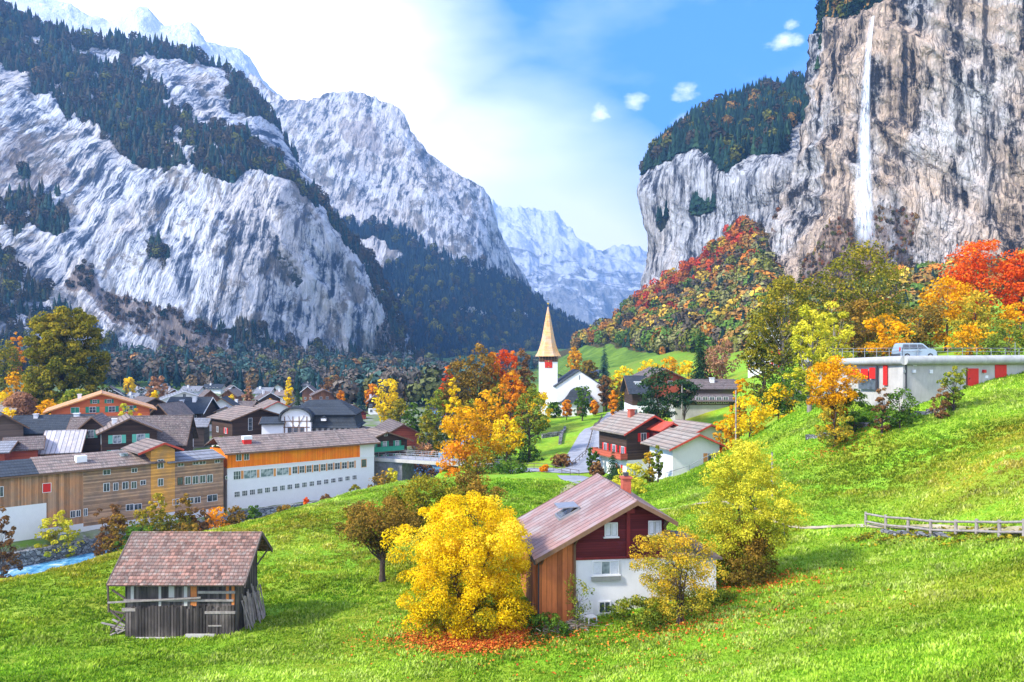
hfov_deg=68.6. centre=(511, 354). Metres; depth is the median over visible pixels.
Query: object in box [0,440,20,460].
chalet
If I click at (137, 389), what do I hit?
chalet
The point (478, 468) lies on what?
bush
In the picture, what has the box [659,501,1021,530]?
meadow path
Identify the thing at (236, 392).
chalet
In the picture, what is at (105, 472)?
window
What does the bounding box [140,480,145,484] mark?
window
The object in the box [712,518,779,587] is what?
bush
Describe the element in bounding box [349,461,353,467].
window
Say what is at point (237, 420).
chalet
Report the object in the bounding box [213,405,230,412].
chalet
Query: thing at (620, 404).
conifer tree
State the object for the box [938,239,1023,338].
tree
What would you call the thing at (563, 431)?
terrace wall
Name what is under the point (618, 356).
hillside
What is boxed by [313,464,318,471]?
window
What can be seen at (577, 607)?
shrub
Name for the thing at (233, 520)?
river bush
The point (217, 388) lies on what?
chalet
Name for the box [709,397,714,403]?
window
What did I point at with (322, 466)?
window
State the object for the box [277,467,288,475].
window
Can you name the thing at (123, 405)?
bush
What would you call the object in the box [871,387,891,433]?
bush
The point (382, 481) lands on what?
river bush
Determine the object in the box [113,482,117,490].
window
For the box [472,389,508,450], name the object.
tree
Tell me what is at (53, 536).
river bush
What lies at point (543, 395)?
tree
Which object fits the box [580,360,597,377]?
tree
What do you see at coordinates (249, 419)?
window
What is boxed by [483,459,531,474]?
bush
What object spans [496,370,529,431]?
tree
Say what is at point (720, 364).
tree
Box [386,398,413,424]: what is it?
tree
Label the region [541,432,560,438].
churchyard wall
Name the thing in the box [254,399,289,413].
chalet
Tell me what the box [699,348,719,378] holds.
tree
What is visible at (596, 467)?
bush
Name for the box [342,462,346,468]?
window
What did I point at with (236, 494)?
window
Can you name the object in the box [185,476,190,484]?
window
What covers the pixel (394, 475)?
tree
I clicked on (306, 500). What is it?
river bush
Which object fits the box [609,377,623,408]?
tree
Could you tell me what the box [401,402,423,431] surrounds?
tree
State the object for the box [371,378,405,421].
tree
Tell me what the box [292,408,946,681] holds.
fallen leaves
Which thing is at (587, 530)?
chalet
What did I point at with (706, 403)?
chalet
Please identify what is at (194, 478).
window
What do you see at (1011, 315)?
tree
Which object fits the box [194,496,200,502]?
window
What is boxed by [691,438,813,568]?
tree
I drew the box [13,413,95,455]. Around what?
chalet
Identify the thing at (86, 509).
window
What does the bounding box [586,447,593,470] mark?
tree
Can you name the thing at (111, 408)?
window
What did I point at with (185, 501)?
river bush
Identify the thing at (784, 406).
bush
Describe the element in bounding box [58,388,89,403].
bush
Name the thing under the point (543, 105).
sky
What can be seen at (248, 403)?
chalet
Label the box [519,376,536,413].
tree
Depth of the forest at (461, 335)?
1886.73 m
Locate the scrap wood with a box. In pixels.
[101,619,124,634]
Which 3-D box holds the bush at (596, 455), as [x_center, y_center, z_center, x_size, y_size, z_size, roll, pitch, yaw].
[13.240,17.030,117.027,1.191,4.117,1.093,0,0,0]
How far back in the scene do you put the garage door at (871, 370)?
84.33 m
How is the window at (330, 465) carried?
in the factory
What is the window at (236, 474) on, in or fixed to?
in the factory
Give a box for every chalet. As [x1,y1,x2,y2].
[0,405,17,417]
[0,412,29,440]
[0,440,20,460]
[2,435,45,459]
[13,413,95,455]
[38,429,88,455]
[43,390,156,415]
[66,415,198,451]
[76,413,110,452]
[95,413,162,451]
[110,388,126,395]
[124,392,146,398]
[133,396,165,411]
[134,386,148,392]
[150,401,194,414]
[159,389,198,401]
[165,388,176,394]
[166,397,219,430]
[180,385,205,393]
[193,418,211,447]
[197,389,219,400]
[203,383,227,393]
[206,405,278,446]
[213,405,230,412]
[216,396,239,407]
[219,388,243,400]
[223,385,241,390]
[234,399,258,406]
[252,386,275,400]
[253,391,282,402]
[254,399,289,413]
[258,416,285,433]
[274,383,284,389]
[274,389,296,403]
[288,397,304,406]
[300,385,316,401]
[301,381,322,388]
[309,388,334,399]
[351,404,367,418]
[359,426,413,456]
[365,394,382,414]
[373,418,425,445]
[517,472,722,622]
[590,369,601,378]
[590,409,664,476]
[619,375,648,412]
[633,367,686,408]
[640,428,726,479]
[647,420,677,436]
[664,394,738,419]
[671,419,724,452]
[685,378,737,393]
[741,324,787,377]
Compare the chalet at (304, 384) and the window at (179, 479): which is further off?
the chalet at (304, 384)
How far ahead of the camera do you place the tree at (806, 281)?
131.49 m
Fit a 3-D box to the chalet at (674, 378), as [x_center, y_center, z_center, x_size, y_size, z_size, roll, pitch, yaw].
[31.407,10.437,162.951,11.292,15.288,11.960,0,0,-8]
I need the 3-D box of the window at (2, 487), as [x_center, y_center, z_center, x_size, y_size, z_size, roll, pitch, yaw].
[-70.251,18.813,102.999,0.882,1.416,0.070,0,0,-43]
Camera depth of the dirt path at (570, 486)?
99.61 m
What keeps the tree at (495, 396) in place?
on the ground at (550, 447)
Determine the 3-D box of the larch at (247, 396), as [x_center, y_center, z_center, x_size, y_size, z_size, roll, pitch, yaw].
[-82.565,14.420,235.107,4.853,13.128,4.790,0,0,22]
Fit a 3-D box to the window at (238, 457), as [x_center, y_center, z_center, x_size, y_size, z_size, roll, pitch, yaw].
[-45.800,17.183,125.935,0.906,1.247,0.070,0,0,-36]
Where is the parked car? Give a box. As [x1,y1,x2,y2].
[891,343,937,355]
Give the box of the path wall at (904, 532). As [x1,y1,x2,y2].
[881,529,954,538]
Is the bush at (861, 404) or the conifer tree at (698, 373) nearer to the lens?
the bush at (861, 404)
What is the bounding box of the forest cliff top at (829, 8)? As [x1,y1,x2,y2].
[813,0,882,71]
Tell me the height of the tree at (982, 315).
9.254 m
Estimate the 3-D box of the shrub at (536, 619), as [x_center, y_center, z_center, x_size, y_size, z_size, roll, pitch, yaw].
[2.031,15.158,41.385,3.008,1.738,2.988,0,0,0]
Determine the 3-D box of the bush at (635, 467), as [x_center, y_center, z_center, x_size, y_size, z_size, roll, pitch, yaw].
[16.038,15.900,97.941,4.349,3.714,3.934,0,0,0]
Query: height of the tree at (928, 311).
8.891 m
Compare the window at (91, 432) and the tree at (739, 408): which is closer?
the tree at (739, 408)
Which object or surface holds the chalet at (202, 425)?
on the ground at (550, 447)
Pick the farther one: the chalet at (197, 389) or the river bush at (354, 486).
the chalet at (197, 389)
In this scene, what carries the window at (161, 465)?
in the workshop
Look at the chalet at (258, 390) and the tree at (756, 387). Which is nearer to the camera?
the tree at (756, 387)
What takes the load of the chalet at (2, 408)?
on the ground at (550, 447)
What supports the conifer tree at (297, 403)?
on the ground at (550, 447)
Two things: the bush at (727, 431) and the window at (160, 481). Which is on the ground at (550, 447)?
the bush at (727, 431)
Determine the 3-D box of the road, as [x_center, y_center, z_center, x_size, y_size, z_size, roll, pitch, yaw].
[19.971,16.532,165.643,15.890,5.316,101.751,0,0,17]
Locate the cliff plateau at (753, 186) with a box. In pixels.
[637,119,802,290]
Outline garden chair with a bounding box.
[583,601,596,623]
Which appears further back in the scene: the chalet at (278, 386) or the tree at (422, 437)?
the chalet at (278, 386)
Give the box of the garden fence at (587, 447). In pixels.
[572,415,601,464]
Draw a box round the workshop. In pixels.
[0,438,225,541]
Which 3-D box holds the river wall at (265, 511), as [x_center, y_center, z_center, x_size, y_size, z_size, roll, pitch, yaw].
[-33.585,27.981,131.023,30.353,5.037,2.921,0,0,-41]
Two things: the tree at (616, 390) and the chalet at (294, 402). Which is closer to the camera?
the tree at (616, 390)
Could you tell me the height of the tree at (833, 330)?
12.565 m
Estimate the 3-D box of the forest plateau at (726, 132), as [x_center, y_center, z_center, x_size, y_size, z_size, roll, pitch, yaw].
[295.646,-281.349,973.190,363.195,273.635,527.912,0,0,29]
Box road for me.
[510,409,623,472]
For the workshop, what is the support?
on the ground at (550, 447)
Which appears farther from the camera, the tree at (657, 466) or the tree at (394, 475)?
the tree at (394, 475)
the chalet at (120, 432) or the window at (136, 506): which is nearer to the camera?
the window at (136, 506)
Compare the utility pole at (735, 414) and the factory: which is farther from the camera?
the factory
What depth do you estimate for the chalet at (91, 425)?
130.98 m
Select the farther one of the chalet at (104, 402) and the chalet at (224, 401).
the chalet at (224, 401)
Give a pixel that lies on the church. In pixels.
(561, 389)
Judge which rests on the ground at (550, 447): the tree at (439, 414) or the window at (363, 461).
the tree at (439, 414)
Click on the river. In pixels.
(34, 568)
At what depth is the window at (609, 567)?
43.64 m
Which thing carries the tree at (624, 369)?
on the ground at (550, 447)
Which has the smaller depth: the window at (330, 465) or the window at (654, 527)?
the window at (654, 527)
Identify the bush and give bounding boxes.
[0,506,22,577]
[2,407,16,417]
[34,398,57,414]
[34,510,84,558]
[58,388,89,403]
[91,504,126,555]
[100,513,129,553]
[114,523,155,551]
[118,403,132,415]
[120,505,166,539]
[146,493,169,530]
[150,390,158,397]
[156,513,192,530]
[164,522,198,530]
[174,493,195,528]
[184,507,213,530]
[199,506,229,529]
[222,505,247,525]
[245,505,261,520]
[276,504,290,511]
[303,497,308,503]
[320,494,333,499]
[346,484,360,492]
[367,470,390,487]
[435,440,484,476]
[457,451,496,474]
[480,440,510,460]
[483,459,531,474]
[511,445,543,461]
[539,464,548,471]
[545,402,561,417]
[550,453,577,467]
[589,461,605,475]
[593,451,599,461]
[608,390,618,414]
[611,475,646,492]
[618,462,648,484]
[642,451,656,482]
[712,414,739,450]
[723,394,772,437]
[757,366,807,413]
[758,382,799,419]
[814,394,853,446]
[840,388,878,432]
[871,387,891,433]
[874,387,922,427]
[929,386,951,418]
[943,322,997,354]
[981,319,1023,354]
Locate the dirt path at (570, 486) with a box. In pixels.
[560,483,576,493]
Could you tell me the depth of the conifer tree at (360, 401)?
299.65 m
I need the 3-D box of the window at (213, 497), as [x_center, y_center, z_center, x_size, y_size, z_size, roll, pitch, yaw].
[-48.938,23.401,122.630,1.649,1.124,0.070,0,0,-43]
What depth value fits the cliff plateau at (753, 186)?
780.73 m
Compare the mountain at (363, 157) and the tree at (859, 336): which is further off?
the mountain at (363, 157)
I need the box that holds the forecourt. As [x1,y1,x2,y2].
[558,475,588,482]
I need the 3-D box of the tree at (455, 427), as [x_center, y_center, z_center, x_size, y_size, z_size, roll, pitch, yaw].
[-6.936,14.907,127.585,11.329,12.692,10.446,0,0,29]
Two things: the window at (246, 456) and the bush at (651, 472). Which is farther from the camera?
the window at (246, 456)
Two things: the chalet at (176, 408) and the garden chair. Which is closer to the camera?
the garden chair
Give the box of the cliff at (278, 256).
[0,17,415,358]
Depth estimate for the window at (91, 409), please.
149.17 m
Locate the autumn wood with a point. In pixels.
(739, 272)
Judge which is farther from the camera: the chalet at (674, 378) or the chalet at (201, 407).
the chalet at (201, 407)
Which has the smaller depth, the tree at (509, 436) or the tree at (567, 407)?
the tree at (509, 436)
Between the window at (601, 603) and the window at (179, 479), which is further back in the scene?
the window at (179, 479)
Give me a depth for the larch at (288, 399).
237.52 m
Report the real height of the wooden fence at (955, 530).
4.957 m
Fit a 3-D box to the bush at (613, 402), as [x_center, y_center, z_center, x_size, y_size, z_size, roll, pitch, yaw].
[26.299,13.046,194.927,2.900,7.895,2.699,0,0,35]
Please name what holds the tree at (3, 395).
on the ground at (550, 447)
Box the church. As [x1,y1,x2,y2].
[535,300,602,416]
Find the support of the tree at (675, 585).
on the ground at (550, 447)
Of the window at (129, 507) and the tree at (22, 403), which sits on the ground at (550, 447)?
the tree at (22, 403)
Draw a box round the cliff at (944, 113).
[768,0,1023,289]
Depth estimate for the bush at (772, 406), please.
103.70 m
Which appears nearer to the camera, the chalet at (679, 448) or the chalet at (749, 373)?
the chalet at (679, 448)
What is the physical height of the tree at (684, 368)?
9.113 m
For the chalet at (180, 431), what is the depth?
139.47 m
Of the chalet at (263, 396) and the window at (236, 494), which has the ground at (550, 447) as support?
the chalet at (263, 396)
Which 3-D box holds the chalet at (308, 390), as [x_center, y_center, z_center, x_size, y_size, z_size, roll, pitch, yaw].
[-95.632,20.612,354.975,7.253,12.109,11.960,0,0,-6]
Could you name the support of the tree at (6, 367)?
on the ground at (550, 447)
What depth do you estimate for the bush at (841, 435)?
78.22 m
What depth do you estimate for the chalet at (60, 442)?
126.44 m
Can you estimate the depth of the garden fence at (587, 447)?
137.19 m
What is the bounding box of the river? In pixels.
[0,411,490,576]
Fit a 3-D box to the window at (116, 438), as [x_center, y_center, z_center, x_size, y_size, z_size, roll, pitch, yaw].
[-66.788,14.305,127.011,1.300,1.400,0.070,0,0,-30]
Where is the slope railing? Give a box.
[665,453,713,477]
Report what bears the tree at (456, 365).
on the ground at (550, 447)
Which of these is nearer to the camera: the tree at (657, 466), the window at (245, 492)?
the tree at (657, 466)
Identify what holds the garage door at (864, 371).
in the parking garage
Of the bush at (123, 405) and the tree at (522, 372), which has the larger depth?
the tree at (522, 372)
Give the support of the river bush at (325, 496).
on the ground at (550, 447)
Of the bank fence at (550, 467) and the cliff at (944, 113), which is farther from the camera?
the cliff at (944, 113)
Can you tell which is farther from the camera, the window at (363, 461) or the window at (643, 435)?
the window at (363, 461)
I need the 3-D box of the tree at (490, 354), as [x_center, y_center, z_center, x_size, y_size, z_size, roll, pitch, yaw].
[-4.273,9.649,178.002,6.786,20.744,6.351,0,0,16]
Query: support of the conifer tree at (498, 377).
on the ground at (550, 447)
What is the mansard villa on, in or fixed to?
on the ground at (550, 447)
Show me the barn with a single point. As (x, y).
(189, 584)
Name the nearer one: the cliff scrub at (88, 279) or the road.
the road
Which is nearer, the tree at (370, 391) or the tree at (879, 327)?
the tree at (879, 327)
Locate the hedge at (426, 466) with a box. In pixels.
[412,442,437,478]
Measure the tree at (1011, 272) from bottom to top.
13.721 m
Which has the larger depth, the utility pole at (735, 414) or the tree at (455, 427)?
the tree at (455, 427)
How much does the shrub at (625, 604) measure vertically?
1.820 m
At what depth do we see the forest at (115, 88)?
1015.04 m
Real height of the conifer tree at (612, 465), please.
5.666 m
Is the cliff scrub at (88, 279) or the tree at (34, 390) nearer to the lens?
the tree at (34, 390)
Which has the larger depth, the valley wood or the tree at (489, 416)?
the valley wood
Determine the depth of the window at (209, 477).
122.40 m
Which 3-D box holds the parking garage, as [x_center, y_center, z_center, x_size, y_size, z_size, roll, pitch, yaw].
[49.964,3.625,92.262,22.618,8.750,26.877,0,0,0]
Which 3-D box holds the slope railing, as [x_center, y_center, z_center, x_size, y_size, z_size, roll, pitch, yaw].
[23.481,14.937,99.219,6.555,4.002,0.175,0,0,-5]
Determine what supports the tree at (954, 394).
on the ground at (550, 447)
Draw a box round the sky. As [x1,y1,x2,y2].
[59,0,818,251]
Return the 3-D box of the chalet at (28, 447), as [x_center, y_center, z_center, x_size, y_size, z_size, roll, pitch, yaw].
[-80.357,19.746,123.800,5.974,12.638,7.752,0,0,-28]
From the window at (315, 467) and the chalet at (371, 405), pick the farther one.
the chalet at (371, 405)
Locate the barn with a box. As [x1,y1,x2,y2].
[106,531,272,638]
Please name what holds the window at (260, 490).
in the factory
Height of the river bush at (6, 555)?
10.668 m
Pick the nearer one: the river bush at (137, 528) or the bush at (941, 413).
the bush at (941, 413)
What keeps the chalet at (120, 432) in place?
on the ground at (550, 447)
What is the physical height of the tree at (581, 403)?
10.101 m
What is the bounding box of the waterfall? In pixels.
[859,16,873,234]
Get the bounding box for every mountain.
[247,73,575,339]
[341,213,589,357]
[491,199,646,325]
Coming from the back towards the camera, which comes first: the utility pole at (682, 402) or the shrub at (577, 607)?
the utility pole at (682, 402)
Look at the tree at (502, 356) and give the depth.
181.38 m
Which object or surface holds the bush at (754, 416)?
on the ground at (550, 447)
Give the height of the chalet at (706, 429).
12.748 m
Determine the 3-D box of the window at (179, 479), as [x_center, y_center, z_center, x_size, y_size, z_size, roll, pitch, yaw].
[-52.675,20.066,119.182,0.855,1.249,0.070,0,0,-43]
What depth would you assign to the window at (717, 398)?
142.76 m
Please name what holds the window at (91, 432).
in the chalet at (91, 425)
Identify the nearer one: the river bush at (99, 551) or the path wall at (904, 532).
the path wall at (904, 532)
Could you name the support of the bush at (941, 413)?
on the ground at (550, 447)
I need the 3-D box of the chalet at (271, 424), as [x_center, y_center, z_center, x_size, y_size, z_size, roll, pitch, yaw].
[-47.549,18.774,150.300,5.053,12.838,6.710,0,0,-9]
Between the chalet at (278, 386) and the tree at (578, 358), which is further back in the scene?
the chalet at (278, 386)
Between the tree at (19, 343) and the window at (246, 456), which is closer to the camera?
the window at (246, 456)
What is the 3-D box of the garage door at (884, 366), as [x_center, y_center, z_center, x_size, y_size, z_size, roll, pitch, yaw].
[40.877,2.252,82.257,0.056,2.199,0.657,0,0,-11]
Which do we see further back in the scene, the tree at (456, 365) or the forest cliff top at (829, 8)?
the forest cliff top at (829, 8)
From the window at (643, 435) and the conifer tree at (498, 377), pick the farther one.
the conifer tree at (498, 377)
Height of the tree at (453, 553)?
8.315 m
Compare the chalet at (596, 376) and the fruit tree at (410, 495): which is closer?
the fruit tree at (410, 495)
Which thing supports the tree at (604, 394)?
on the ground at (550, 447)
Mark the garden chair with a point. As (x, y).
(588, 611)
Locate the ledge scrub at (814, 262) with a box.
[772,204,918,284]
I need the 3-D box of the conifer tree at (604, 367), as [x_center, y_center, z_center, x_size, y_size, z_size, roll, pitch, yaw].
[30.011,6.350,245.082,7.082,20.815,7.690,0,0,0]
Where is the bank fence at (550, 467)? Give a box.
[503,463,578,474]
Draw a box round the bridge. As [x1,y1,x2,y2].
[374,450,512,483]
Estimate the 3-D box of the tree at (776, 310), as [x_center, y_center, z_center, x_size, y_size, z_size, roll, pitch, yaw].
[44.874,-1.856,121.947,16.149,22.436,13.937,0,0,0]
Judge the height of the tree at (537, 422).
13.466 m
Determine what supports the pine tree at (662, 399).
on the ground at (550, 447)
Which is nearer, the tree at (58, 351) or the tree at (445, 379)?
the tree at (58, 351)
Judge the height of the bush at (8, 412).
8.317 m
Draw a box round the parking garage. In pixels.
[804,348,1023,410]
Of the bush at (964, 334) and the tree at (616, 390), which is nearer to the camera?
the bush at (964, 334)
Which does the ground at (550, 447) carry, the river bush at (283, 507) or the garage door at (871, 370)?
the river bush at (283, 507)
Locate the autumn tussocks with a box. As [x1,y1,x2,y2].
[840,518,1023,545]
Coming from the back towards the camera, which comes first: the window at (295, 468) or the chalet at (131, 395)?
the chalet at (131, 395)
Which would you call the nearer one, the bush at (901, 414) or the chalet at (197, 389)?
the bush at (901, 414)
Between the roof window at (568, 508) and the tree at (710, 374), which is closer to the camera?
the roof window at (568, 508)
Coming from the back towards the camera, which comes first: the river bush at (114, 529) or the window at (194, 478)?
the window at (194, 478)
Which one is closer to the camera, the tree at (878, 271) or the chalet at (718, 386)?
the tree at (878, 271)
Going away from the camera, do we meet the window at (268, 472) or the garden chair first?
the garden chair
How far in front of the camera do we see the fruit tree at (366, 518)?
55.66 m
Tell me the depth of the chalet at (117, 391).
300.74 m
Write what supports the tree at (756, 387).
on the ground at (550, 447)
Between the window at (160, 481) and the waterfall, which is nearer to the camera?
the window at (160, 481)
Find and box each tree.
[0,339,25,391]
[0,371,25,403]
[0,392,9,402]
[1,391,40,414]
[9,332,26,391]
[19,306,112,414]
[21,381,49,410]
[122,377,136,393]
[145,375,168,398]
[294,386,300,405]
[318,375,340,390]
[333,496,425,581]
[336,390,344,400]
[356,384,365,410]
[364,383,379,406]
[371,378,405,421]
[380,473,464,564]
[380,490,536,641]
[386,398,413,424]
[386,468,397,482]
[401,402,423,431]
[415,410,444,465]
[418,389,452,456]
[433,356,481,445]
[435,405,506,471]
[439,365,453,417]
[442,377,463,456]
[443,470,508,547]
[455,399,487,438]
[456,343,497,424]
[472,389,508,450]
[481,352,504,435]
[487,382,521,430]
[489,414,526,460]
[492,349,524,434]
[494,368,504,433]
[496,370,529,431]
[507,348,536,432]
[512,388,550,457]
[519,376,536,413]
[527,392,552,434]
[562,400,572,419]
[566,346,582,370]
[573,386,592,420]
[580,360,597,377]
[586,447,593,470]
[590,400,599,414]
[597,342,610,400]
[598,375,615,411]
[605,450,616,479]
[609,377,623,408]
[610,366,633,402]
[612,462,621,481]
[616,394,623,411]
[628,525,729,623]
[636,366,680,420]
[637,359,659,371]
[650,445,663,482]
[659,356,680,374]
[665,379,702,419]
[678,360,695,378]
[690,319,711,378]
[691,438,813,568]
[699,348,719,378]
[704,338,743,378]
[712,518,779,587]
[729,378,748,428]
[736,274,838,399]
[739,314,787,415]
[782,304,839,411]
[787,277,829,365]
[789,257,807,361]
[804,355,867,443]
[806,240,917,356]
[809,301,857,375]
[835,298,890,357]
[856,313,915,356]
[880,302,946,348]
[907,275,979,350]
[936,365,968,410]
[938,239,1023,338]
[941,289,1007,349]
[996,252,1023,331]
[997,302,1023,344]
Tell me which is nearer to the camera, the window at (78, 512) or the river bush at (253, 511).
the window at (78, 512)
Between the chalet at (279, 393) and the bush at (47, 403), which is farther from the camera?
the chalet at (279, 393)
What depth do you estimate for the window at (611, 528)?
43.68 m
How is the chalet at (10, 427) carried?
on the ground at (550, 447)
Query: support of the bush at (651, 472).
on the ground at (550, 447)
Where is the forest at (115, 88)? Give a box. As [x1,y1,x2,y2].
[0,0,427,360]
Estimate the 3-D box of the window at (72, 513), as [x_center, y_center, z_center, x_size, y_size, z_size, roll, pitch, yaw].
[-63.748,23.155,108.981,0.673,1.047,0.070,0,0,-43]
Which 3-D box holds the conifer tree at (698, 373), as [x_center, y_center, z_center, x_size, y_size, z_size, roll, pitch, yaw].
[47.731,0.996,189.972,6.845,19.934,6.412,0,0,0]
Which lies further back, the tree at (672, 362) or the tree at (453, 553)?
the tree at (672, 362)
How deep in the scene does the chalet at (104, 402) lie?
150.34 m
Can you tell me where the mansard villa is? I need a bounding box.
[278,400,365,432]
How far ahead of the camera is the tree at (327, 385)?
328.80 m
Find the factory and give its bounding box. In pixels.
[204,428,380,510]
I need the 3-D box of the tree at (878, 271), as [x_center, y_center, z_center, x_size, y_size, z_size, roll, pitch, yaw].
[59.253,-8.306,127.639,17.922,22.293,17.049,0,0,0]
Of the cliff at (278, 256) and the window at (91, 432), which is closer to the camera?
the window at (91, 432)
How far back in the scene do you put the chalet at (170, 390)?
330.18 m
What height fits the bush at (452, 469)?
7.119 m
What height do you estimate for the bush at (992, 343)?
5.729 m
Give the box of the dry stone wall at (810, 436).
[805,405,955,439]
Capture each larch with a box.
[241,380,254,400]
[283,376,294,409]
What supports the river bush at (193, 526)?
on the ground at (550, 447)
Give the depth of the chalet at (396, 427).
172.75 m
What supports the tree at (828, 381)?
on the ground at (550, 447)
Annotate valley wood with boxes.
[0,342,538,408]
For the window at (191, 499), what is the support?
in the workshop
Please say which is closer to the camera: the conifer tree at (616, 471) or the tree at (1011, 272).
the conifer tree at (616, 471)
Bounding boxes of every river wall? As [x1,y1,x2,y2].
[0,517,227,570]
[230,501,317,521]
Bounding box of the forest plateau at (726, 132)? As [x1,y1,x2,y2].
[638,70,809,221]
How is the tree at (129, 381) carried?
on the ground at (550, 447)
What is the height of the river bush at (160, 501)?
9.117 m
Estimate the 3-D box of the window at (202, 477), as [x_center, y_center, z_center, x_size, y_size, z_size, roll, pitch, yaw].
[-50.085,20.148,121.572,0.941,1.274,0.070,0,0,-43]
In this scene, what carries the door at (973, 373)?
in the parking garage
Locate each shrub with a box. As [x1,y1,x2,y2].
[522,612,572,644]
[564,573,594,627]
[600,594,690,632]
[684,584,739,609]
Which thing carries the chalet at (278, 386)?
on the ground at (550, 447)
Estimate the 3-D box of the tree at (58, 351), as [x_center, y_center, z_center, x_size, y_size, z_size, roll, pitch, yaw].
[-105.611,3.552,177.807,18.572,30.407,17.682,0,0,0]
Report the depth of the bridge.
142.26 m
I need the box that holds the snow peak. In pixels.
[4,0,283,98]
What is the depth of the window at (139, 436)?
128.81 m
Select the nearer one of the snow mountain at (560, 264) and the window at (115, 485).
the window at (115, 485)
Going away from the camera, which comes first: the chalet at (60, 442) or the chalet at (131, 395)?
the chalet at (60, 442)
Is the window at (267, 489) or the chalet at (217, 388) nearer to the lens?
the window at (267, 489)
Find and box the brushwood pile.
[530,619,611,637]
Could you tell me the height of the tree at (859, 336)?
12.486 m
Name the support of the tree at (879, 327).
on the ground at (550, 447)
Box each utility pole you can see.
[681,383,682,419]
[735,389,736,442]
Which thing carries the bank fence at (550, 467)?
on the ground at (550, 447)
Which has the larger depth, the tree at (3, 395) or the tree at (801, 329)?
the tree at (3, 395)
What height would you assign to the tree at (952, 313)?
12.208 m
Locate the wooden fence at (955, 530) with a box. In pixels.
[864,512,1023,536]
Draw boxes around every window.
[0,486,3,496]
[42,483,50,492]
[70,510,75,517]
[71,407,78,412]
[76,510,80,516]
[84,508,87,515]
[88,430,93,437]
[89,407,95,412]
[103,469,110,474]
[103,483,109,491]
[109,406,114,411]
[113,435,120,443]
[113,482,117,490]
[122,481,127,489]
[126,504,133,510]
[131,481,136,488]
[134,503,141,509]
[137,434,144,440]
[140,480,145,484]
[157,459,163,468]
[158,478,163,485]
[177,477,182,484]
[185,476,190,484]
[187,497,193,503]
[192,476,197,483]
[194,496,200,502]
[200,475,205,482]
[207,474,212,482]
[207,494,216,501]
[233,471,240,479]
[234,491,239,496]
[236,454,241,460]
[242,490,247,495]
[244,454,248,459]
[244,469,256,478]
[248,418,251,430]
[257,488,262,493]
[260,468,273,476]
[265,487,269,492]
[272,486,277,491]
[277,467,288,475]
[292,466,297,473]
[299,465,304,472]
[306,465,311,472]
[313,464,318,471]
[320,464,325,470]
[328,463,332,469]
[335,462,339,469]
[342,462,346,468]
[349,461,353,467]
[361,459,366,466]
[554,501,579,520]
[591,560,620,576]
[599,601,610,613]
[603,522,618,537]
[641,433,646,441]
[647,520,660,536]
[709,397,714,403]
[716,397,721,403]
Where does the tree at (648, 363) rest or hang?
on the ground at (550, 447)
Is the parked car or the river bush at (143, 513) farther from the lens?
the river bush at (143, 513)
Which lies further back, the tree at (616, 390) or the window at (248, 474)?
the tree at (616, 390)
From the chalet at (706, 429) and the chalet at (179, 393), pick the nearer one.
the chalet at (706, 429)
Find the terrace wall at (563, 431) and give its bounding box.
[558,426,565,444]
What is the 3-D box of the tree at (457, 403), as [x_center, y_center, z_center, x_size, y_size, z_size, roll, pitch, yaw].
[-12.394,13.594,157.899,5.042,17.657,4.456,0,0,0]
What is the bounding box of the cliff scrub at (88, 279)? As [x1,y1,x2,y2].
[28,37,403,355]
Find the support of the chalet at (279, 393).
on the ground at (550, 447)
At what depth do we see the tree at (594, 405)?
211.38 m
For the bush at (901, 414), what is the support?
on the ground at (550, 447)
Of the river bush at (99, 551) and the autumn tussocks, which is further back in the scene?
the river bush at (99, 551)
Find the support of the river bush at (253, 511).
on the ground at (550, 447)
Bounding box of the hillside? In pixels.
[558,233,769,375]
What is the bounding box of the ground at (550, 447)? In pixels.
[0,295,1023,681]
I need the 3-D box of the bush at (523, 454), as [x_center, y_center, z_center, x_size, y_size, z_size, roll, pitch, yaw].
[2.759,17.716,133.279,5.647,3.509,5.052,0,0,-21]
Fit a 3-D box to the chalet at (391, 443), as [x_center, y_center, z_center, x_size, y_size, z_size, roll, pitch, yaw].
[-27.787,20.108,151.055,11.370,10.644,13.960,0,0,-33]
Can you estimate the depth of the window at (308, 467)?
133.06 m
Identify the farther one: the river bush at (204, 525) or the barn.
the river bush at (204, 525)
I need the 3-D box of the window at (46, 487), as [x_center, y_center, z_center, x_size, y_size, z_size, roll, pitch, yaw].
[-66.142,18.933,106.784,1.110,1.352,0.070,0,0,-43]
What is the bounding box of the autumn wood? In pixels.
[569,215,1023,354]
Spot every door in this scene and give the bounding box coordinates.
[861,369,867,378]
[869,368,874,378]
[883,365,886,384]
[968,368,978,385]
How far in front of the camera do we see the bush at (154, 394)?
254.68 m
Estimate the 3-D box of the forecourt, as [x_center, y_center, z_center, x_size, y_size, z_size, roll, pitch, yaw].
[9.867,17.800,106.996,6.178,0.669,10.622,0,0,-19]
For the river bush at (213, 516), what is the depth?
114.52 m
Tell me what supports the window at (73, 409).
in the chalet at (104, 402)

